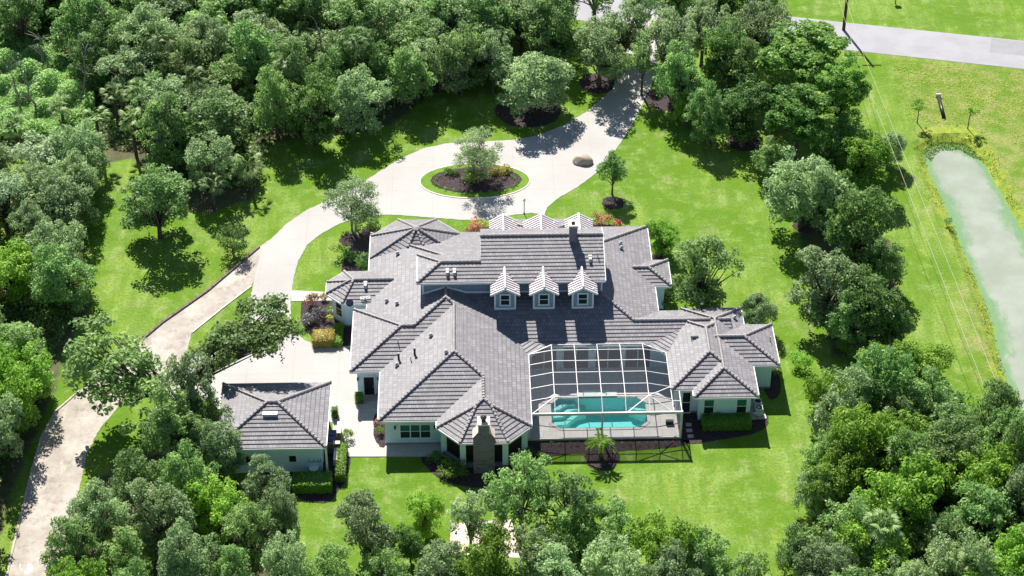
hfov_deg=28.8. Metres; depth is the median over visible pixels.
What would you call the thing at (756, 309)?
oak tree
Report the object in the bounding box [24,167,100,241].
oak tree
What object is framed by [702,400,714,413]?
window
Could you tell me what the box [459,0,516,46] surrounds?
oak tree
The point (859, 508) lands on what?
oak tree
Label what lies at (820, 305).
oak tree
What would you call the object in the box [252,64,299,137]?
oak tree
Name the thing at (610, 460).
mulch ring
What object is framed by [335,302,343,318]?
window
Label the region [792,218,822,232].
mulch ring
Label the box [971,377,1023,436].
oak tree
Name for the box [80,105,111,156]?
palm tree
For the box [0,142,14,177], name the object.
oak tree
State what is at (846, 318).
oak tree
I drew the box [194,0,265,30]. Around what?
oak tree
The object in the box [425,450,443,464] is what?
shrub
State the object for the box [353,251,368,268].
shrub
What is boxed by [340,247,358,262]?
shrub
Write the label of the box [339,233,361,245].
mulch ring
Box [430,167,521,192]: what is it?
island mulch
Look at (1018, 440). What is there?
oak tree
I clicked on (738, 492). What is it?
ground
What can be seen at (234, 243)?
bushy tree
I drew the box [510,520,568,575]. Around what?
oak tree
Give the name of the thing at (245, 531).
oak tree
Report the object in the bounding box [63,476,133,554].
oak tree
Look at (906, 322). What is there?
oak tree
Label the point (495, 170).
shrub
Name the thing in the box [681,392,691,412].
screen door
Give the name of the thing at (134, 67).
oak tree
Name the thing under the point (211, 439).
oak tree
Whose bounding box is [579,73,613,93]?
mulch ring
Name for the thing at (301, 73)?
oak tree
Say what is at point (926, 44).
road
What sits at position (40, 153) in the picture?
oak tree
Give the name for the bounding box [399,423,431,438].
window
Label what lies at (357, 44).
palm tree
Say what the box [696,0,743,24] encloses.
oak tree
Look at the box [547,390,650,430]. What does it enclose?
swimming pool
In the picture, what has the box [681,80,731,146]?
oak tree
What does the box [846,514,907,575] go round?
oak tree
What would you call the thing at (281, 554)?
oak tree
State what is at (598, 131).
driveway
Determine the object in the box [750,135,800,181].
oak tree
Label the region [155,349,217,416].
oak tree
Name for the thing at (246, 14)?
oak tree
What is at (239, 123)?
oak tree
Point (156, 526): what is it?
oak tree
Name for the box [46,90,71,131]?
palm tree
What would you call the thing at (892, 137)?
oak tree
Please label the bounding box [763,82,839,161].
pine tree
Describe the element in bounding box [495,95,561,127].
mulch ring
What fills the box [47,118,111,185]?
oak tree
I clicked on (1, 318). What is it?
oak tree
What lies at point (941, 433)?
oak tree
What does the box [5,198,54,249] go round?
oak tree
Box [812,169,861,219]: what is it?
oak tree
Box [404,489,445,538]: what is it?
oak tree
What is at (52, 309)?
undergrowth
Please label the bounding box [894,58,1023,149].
meadow grass
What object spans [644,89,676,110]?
mulch ring
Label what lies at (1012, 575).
oak tree
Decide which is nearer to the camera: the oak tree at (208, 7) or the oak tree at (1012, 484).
the oak tree at (1012, 484)
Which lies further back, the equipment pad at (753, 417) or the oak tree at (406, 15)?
the oak tree at (406, 15)
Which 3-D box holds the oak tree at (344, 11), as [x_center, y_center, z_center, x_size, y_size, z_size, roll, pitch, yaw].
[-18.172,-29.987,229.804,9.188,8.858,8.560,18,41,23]
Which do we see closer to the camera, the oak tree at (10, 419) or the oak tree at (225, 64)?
the oak tree at (10, 419)
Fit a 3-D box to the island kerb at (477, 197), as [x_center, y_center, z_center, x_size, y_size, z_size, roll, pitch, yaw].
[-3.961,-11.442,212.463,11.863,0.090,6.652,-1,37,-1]
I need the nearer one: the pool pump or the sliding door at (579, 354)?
the pool pump
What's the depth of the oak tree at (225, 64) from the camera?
220.90 m
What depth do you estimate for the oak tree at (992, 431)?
170.82 m
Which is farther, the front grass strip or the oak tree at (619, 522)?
the front grass strip
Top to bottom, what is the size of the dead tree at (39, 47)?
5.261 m
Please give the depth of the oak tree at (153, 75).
217.29 m
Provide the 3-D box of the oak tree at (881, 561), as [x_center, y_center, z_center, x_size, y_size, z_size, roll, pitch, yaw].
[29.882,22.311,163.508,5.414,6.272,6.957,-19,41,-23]
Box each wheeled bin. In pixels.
[328,436,335,441]
[329,430,336,438]
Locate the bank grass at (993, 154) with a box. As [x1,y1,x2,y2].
[916,125,1023,403]
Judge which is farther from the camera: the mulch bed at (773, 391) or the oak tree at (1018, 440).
the mulch bed at (773, 391)
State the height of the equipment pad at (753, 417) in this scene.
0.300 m
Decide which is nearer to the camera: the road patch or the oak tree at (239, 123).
the oak tree at (239, 123)
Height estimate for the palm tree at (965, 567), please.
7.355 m
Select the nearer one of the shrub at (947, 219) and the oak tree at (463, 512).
the oak tree at (463, 512)
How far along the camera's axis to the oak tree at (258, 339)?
180.63 m
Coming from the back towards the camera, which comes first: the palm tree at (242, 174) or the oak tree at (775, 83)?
the oak tree at (775, 83)
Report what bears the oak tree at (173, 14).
on the ground at (738, 492)
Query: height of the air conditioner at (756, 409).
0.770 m
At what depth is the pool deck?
184.95 m
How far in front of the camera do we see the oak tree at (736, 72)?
222.07 m
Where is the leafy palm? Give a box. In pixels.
[585,427,615,458]
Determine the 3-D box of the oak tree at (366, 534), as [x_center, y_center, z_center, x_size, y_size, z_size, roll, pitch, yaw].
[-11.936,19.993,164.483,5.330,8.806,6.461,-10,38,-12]
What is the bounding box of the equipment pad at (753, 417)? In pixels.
[750,400,766,419]
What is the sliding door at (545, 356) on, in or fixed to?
in the house
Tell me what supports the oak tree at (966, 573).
on the ground at (738, 492)
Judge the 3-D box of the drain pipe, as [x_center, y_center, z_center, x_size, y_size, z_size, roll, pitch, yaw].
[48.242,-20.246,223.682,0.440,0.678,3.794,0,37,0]
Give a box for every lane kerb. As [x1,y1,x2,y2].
[6,390,79,575]
[141,246,259,339]
[192,285,251,332]
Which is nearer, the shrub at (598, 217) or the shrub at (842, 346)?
the shrub at (842, 346)
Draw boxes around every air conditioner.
[309,466,317,471]
[753,398,761,407]
[754,405,762,415]
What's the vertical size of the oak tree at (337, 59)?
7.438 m
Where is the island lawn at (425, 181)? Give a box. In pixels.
[420,164,528,197]
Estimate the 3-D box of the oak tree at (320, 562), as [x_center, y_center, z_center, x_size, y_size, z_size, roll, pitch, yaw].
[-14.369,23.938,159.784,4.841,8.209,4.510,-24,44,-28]
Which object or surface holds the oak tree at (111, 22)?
on the ground at (738, 492)
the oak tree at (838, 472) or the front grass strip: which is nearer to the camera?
the oak tree at (838, 472)
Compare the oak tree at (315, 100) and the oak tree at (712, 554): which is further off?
the oak tree at (315, 100)
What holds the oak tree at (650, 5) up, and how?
on the ground at (738, 492)
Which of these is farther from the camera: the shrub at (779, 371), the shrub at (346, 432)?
the shrub at (779, 371)
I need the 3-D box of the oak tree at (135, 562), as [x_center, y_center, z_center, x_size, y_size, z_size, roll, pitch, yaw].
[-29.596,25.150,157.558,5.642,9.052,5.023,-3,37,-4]
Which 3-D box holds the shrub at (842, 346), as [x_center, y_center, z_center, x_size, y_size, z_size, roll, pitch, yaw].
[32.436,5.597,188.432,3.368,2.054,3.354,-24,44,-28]
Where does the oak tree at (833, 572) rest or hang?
on the ground at (738, 492)
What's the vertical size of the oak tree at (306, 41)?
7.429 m
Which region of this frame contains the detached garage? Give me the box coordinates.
[216,380,331,472]
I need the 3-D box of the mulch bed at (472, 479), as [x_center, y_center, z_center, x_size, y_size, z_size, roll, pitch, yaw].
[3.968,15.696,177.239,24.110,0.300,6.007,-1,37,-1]
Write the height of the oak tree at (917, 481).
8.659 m
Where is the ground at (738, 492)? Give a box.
[0,0,1023,575]
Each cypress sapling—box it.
[910,98,926,122]
[962,105,979,128]
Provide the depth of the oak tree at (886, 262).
194.03 m
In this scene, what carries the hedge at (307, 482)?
on the mulch bed at (322, 497)
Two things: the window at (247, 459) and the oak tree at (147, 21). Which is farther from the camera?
the oak tree at (147, 21)
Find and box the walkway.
[291,290,331,300]
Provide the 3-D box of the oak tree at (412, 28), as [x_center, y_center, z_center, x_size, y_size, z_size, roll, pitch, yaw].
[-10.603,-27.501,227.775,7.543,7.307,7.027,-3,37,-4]
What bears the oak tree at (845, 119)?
on the ground at (738, 492)
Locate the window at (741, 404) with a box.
[735,399,747,412]
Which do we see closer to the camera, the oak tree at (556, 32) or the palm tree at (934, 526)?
the palm tree at (934, 526)
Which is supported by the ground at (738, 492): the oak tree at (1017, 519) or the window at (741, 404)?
the oak tree at (1017, 519)
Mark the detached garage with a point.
(285, 426)
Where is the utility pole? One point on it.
(845, 16)
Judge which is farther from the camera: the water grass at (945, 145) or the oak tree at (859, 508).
the water grass at (945, 145)
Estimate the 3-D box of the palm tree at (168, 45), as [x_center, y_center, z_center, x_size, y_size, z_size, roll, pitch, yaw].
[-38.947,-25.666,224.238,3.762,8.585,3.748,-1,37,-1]
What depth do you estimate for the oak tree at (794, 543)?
162.89 m
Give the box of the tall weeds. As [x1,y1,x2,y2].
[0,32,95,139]
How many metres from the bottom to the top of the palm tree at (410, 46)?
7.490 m
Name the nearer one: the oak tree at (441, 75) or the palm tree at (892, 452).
the palm tree at (892, 452)
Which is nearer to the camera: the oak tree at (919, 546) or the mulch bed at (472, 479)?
the oak tree at (919, 546)
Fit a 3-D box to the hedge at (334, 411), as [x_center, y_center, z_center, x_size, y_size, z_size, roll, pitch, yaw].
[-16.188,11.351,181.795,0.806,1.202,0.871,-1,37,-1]
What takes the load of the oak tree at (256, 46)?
on the ground at (738, 492)
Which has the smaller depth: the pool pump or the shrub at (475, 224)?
the pool pump
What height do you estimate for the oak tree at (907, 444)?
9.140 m
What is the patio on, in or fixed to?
on the ground at (738, 492)
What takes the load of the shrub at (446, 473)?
on the mulch bed at (472, 479)
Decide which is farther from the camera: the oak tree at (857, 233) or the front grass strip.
the front grass strip
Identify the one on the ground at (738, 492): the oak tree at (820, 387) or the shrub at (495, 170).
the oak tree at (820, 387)
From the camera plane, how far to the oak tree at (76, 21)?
229.32 m
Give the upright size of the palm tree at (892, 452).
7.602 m
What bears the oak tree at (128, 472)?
on the ground at (738, 492)
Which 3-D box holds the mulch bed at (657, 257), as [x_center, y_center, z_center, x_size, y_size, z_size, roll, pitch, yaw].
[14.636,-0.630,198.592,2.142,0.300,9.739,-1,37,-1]
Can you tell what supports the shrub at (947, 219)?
on the ground at (738, 492)
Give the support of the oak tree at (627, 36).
on the ground at (738, 492)
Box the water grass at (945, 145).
[923,141,982,160]
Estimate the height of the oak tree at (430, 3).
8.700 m
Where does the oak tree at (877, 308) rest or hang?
on the ground at (738, 492)
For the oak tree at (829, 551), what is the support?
on the ground at (738, 492)
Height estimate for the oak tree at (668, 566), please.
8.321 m
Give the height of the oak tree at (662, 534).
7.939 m
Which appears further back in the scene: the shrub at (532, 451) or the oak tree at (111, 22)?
the oak tree at (111, 22)
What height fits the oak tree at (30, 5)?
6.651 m
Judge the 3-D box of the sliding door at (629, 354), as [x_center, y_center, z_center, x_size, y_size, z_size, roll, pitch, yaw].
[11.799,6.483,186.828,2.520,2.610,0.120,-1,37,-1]
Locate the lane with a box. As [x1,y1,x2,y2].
[8,238,271,575]
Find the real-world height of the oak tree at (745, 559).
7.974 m
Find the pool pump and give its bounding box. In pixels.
[751,406,761,415]
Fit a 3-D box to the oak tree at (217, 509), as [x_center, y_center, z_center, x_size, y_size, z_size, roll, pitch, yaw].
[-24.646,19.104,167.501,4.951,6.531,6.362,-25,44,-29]
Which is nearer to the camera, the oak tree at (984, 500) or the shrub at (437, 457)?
the oak tree at (984, 500)
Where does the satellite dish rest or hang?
attached to the house
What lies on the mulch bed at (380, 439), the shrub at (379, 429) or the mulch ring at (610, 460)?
the shrub at (379, 429)
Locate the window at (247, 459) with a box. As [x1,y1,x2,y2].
[244,455,253,463]
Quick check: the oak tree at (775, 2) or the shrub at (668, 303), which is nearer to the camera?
the shrub at (668, 303)
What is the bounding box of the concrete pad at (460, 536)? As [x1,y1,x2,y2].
[450,519,519,557]
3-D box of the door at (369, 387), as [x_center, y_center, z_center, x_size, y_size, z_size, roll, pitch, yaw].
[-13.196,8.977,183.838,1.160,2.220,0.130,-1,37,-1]
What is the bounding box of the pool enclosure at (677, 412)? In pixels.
[528,343,682,440]
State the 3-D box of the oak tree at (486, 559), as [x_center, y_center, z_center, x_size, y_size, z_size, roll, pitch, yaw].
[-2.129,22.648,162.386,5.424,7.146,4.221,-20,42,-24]
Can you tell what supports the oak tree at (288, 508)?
on the ground at (738, 492)
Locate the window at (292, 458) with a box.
[287,454,297,462]
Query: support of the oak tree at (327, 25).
on the ground at (738, 492)
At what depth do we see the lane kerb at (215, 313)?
194.82 m
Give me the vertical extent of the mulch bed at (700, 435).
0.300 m
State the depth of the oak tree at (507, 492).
164.35 m
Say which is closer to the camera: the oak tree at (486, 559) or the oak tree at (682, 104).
the oak tree at (486, 559)
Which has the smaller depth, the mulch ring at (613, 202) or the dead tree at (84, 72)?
the mulch ring at (613, 202)
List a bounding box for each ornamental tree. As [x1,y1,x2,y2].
[320,174,381,234]
[451,125,504,180]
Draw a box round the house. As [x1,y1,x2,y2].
[325,212,780,472]
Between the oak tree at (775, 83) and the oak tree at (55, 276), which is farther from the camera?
the oak tree at (775, 83)
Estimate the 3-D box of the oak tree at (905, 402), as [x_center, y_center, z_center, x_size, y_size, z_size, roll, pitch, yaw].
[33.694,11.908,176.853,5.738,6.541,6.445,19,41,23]
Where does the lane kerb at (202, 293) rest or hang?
on the ground at (738, 492)
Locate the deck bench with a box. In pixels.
[666,419,673,424]
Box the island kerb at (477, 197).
[419,163,529,198]
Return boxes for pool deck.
[528,367,678,440]
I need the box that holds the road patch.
[989,38,1023,55]
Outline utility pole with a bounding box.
[842,0,847,30]
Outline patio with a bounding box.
[333,401,445,456]
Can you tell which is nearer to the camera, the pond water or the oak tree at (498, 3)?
the pond water
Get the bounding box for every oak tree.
[0,0,43,32]
[0,0,44,43]
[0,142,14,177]
[0,160,56,205]
[0,172,31,232]
[0,235,33,303]
[0,304,6,338]
[0,321,44,366]
[0,338,13,380]
[0,340,56,405]
[0,354,41,437]
[0,390,25,470]
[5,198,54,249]
[7,130,65,179]
[23,219,88,276]
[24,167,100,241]
[27,241,99,314]
[38,0,70,22]
[39,515,96,575]
[45,0,120,57]
[46,555,107,575]
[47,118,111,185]
[51,148,99,206]
[61,311,184,436]
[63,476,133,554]
[66,20,132,89]
[88,6,134,53]
[92,525,153,575]
[93,45,164,104]
[103,0,124,7]
[108,445,171,511]
[112,0,161,22]
[112,556,149,575]
[113,1,180,75]
[118,163,195,238]
[123,477,197,560]
[127,70,193,129]
[129,0,189,54]
[133,91,203,170]
[136,384,218,469]
[138,75,207,143]
[151,36,216,98]
[152,0,194,37]
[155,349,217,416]
[155,438,221,520]
[156,516,220,575]
[175,0,238,56]
[177,12,240,72]
[177,291,303,411]
[178,87,258,157]
[181,380,232,442]
[183,129,243,193]
[183,473,248,546]
[185,412,248,483]
[188,79,240,121]
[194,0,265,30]
[200,543,257,575]
[205,51,260,102]
[219,500,282,575]
[223,18,282,83]
[230,9,290,59]
[240,454,292,512]
[251,0,310,27]
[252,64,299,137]
[259,481,300,546]
[259,529,313,575]
[266,38,313,108]
[270,30,317,80]
[283,0,335,44]
[288,64,339,144]
[301,541,355,575]
[302,1,344,31]
[307,44,359,92]
[309,21,365,72]
[319,0,397,55]
[329,63,392,139]
[333,487,398,567]
[335,24,393,91]
[347,0,392,34]
[357,545,411,575]
[378,0,435,54]
[379,46,437,106]
[384,0,417,20]
[386,13,450,63]
[392,521,424,565]
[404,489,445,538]
[406,0,435,16]
[406,28,470,96]
[413,538,467,575]
[419,0,471,41]
[419,0,483,48]
[436,19,485,96]
[442,488,505,554]
[448,20,514,88]
[454,519,511,575]
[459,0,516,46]
[465,0,514,47]
[472,28,514,93]
[482,448,557,546]
[491,51,576,119]
[495,0,545,51]
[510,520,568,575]
[517,0,583,61]
[521,0,580,23]
[526,541,582,575]
[532,467,606,528]
[539,501,606,575]
[570,0,613,21]
[573,15,630,88]
[579,531,647,575]
[583,494,648,563]
[602,0,649,51]
[618,0,664,39]
[622,31,662,95]
[629,509,701,575]
[636,5,697,73]
[640,537,705,575]
[645,217,681,255]
[652,39,709,113]
[655,0,701,24]
[666,233,745,307]
[667,86,704,127]
[676,0,731,67]
[676,524,736,575]
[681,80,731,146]
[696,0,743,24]
[699,16,748,83]
[711,36,765,94]
[713,549,777,575]
[720,73,774,142]
[729,0,791,68]
[736,0,786,23]
[740,291,779,323]
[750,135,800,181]
[759,75,797,117]
[761,145,850,233]
[774,522,816,575]
[783,244,869,329]
[792,464,838,521]
[792,530,859,575]
[793,533,854,575]
[795,437,864,512]
[800,426,841,481]
[801,369,858,430]
[805,491,885,559]
[806,364,872,438]
[806,569,840,575]
[809,119,849,171]
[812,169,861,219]
[822,184,898,275]
[824,289,878,352]
[827,401,899,487]
[829,108,872,162]
[836,516,913,575]
[838,127,895,189]
[838,264,904,343]
[841,564,881,575]
[846,343,919,427]
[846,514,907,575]
[852,448,946,545]
[857,339,924,387]
[858,237,907,288]
[870,391,925,454]
[872,130,906,165]
[874,409,948,473]
[878,302,913,345]
[882,426,938,503]
[882,553,941,575]
[891,365,964,430]
[892,339,957,390]
[903,509,979,568]
[910,411,986,506]
[922,400,986,467]
[923,526,994,575]
[938,480,1016,548]
[939,441,1020,528]
[960,522,1023,575]
[962,568,977,575]
[970,404,1023,465]
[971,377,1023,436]
[991,414,1023,493]
[991,515,1023,569]
[1001,571,1022,575]
[1005,463,1023,524]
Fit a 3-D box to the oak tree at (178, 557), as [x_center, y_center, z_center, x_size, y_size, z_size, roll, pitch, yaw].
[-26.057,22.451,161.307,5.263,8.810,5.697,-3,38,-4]
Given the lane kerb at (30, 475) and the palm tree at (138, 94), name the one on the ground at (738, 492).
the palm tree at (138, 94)
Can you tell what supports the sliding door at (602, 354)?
in the house
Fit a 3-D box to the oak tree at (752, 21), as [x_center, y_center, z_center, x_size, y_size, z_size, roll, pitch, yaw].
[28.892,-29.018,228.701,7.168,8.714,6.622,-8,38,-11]
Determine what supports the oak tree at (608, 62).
on the ground at (738, 492)
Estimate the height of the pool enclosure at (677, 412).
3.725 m
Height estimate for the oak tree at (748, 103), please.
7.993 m
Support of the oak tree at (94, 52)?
on the ground at (738, 492)
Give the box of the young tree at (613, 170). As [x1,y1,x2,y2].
[595,150,628,194]
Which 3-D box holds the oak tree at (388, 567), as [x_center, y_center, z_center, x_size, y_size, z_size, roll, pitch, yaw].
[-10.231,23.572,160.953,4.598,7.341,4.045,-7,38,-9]
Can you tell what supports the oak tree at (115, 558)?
on the ground at (738, 492)
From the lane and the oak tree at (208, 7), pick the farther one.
the oak tree at (208, 7)
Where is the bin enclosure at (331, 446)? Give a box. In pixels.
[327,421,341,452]
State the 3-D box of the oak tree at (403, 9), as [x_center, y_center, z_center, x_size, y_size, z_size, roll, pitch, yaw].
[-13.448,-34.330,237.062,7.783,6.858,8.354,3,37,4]
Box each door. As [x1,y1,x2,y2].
[362,376,375,394]
[530,348,556,369]
[562,348,588,368]
[594,347,620,368]
[624,347,650,367]
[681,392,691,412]
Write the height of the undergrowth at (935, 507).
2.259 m
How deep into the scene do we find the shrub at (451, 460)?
176.46 m
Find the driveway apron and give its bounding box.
[625,13,660,38]
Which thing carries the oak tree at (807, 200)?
on the mulch ring at (806, 228)
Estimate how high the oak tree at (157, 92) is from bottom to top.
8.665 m
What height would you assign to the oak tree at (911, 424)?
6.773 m
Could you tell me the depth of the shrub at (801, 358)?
186.87 m
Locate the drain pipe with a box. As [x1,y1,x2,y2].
[937,96,945,117]
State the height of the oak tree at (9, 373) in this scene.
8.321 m
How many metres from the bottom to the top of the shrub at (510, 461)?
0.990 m
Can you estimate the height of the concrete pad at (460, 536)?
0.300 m
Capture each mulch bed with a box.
[250,453,350,502]
[300,301,351,345]
[342,225,375,271]
[373,413,385,447]
[421,439,688,487]
[468,224,615,231]
[652,252,669,310]
[680,413,767,443]
[765,367,780,398]
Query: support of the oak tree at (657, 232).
on the ground at (738, 492)
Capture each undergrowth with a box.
[0,0,423,191]
[0,270,76,479]
[809,363,1023,567]
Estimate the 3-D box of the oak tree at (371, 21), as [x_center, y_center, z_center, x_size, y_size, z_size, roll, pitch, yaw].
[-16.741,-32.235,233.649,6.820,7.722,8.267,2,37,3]
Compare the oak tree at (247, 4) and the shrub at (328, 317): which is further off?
the oak tree at (247, 4)
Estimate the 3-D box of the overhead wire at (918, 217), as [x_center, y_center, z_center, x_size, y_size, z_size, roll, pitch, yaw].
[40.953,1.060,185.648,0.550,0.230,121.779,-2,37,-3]
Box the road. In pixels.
[574,0,1023,68]
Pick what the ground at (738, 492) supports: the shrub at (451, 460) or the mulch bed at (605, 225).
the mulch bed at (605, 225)
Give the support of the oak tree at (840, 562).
on the ground at (738, 492)
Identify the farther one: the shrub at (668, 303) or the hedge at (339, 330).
the shrub at (668, 303)
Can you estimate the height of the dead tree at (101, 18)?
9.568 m
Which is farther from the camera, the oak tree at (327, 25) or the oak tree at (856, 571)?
the oak tree at (327, 25)
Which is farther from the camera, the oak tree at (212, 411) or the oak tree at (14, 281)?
the oak tree at (14, 281)
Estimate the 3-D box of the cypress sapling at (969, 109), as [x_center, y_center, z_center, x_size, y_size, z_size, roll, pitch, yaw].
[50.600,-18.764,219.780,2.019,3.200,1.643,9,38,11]
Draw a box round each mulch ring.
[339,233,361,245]
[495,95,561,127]
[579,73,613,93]
[584,443,619,470]
[602,196,624,209]
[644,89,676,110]
[728,134,760,150]
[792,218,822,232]
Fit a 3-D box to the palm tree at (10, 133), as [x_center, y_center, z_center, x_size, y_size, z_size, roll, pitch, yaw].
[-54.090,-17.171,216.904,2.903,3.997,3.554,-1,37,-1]
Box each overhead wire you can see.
[839,2,1016,469]
[846,0,994,377]
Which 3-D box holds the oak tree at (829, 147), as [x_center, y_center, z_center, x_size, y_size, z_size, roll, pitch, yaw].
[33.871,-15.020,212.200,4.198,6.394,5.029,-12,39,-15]
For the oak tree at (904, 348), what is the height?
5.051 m
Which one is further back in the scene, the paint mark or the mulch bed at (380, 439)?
the mulch bed at (380, 439)
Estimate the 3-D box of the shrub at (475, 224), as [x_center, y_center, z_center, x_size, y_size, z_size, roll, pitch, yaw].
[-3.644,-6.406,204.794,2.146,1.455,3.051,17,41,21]
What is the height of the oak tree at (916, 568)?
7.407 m
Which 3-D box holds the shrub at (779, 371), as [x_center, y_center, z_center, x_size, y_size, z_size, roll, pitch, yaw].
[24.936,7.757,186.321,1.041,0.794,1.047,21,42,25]
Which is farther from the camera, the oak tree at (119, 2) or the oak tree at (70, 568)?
the oak tree at (119, 2)
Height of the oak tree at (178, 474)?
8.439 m
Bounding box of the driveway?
[133,39,656,422]
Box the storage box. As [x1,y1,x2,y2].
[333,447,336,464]
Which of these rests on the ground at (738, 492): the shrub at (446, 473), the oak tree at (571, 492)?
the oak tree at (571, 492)
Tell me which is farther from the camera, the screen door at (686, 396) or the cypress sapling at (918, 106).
the cypress sapling at (918, 106)
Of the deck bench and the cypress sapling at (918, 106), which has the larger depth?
the cypress sapling at (918, 106)
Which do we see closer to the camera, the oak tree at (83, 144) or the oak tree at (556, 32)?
the oak tree at (83, 144)
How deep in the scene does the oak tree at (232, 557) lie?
159.73 m
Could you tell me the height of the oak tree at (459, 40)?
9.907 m
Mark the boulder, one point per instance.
(581, 159)
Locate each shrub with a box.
[298,312,318,325]
[304,292,321,305]
[309,307,326,316]
[325,306,332,312]
[325,314,332,321]
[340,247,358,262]
[341,428,352,438]
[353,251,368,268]
[365,219,381,229]
[375,426,383,433]
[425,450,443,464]
[435,465,454,479]
[441,455,453,466]
[443,167,458,174]
[448,458,468,476]
[461,166,494,184]
[463,214,486,231]
[491,163,512,177]
[507,453,518,467]
[524,445,535,454]
[536,451,544,458]
[591,211,613,225]
[613,218,621,225]
[661,296,677,309]
[772,366,782,375]
[788,348,814,368]
[834,339,871,361]
[944,216,952,224]
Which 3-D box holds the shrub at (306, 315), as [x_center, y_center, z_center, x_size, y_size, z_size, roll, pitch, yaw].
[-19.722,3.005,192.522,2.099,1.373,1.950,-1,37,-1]
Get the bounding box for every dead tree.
[1,60,27,110]
[11,57,40,114]
[25,31,48,64]
[75,44,93,103]
[93,1,110,62]
[308,17,325,59]
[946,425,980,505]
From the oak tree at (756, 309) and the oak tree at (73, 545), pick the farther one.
the oak tree at (756, 309)
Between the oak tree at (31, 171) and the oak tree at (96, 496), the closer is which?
the oak tree at (96, 496)
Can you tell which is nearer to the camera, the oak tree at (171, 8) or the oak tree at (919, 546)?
the oak tree at (919, 546)
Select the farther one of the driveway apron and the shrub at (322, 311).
the driveway apron
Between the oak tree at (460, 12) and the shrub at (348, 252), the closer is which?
the shrub at (348, 252)
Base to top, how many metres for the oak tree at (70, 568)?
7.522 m
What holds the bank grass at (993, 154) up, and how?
on the ground at (738, 492)
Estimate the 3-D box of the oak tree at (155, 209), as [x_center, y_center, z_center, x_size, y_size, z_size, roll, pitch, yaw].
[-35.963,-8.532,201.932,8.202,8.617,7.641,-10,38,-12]
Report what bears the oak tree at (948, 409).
on the ground at (738, 492)
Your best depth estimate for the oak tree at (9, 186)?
202.59 m
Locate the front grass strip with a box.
[518,215,529,218]
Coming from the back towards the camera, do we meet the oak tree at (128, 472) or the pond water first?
the pond water
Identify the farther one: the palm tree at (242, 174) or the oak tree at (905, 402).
the palm tree at (242, 174)
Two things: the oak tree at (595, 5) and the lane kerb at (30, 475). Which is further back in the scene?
the oak tree at (595, 5)
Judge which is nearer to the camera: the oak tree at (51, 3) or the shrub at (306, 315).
the shrub at (306, 315)
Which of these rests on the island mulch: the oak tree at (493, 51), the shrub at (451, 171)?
the shrub at (451, 171)
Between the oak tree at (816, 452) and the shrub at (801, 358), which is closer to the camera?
the oak tree at (816, 452)
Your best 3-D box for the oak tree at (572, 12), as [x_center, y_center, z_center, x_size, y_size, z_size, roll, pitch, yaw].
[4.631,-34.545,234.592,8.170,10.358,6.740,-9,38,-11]
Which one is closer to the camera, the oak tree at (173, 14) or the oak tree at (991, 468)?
the oak tree at (991, 468)
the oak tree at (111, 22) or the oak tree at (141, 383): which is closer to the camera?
the oak tree at (141, 383)
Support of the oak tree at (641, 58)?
on the ground at (738, 492)
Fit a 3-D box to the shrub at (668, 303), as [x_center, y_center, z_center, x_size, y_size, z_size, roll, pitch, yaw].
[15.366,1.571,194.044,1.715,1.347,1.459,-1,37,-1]
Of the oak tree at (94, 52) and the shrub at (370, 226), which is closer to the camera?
the shrub at (370, 226)
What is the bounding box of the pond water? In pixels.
[923,143,1023,417]
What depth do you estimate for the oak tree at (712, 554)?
161.03 m
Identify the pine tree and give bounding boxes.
[753,18,858,87]
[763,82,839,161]
[812,57,871,126]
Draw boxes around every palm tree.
[3,111,25,143]
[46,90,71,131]
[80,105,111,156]
[99,81,128,125]
[118,104,141,153]
[125,76,152,133]
[147,27,179,75]
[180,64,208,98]
[195,171,227,210]
[232,149,267,191]
[271,49,302,78]
[344,25,373,80]
[396,44,423,103]
[861,507,904,542]
[886,429,927,459]
[925,514,968,550]
[957,544,999,575]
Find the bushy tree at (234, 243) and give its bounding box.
[214,223,248,258]
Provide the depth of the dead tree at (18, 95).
220.86 m
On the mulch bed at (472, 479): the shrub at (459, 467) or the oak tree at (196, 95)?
the shrub at (459, 467)
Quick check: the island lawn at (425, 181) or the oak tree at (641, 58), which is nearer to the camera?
the island lawn at (425, 181)
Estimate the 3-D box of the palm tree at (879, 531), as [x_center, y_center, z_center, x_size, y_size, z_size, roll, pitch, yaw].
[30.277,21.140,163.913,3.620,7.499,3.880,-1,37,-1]
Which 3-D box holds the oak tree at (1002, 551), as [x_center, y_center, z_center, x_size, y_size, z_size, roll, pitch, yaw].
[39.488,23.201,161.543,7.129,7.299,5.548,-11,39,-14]
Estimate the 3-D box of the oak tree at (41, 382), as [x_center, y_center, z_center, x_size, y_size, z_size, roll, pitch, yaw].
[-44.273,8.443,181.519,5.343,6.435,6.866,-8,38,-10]
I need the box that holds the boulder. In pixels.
[572,154,592,165]
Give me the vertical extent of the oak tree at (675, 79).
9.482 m
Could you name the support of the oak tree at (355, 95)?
on the ground at (738, 492)
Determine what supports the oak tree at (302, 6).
on the ground at (738, 492)
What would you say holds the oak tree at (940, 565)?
on the ground at (738, 492)
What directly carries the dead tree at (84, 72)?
on the ground at (738, 492)
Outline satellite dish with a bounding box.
[346,299,353,306]
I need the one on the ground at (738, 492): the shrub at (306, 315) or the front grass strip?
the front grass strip
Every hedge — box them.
[291,470,333,493]
[311,328,335,347]
[330,406,338,418]
[332,322,344,347]
[334,442,347,482]
[354,391,362,404]
[700,412,751,431]
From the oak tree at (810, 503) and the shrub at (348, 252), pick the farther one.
the shrub at (348, 252)
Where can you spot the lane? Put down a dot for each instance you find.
(73, 429)
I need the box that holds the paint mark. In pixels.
[24,563,32,573]

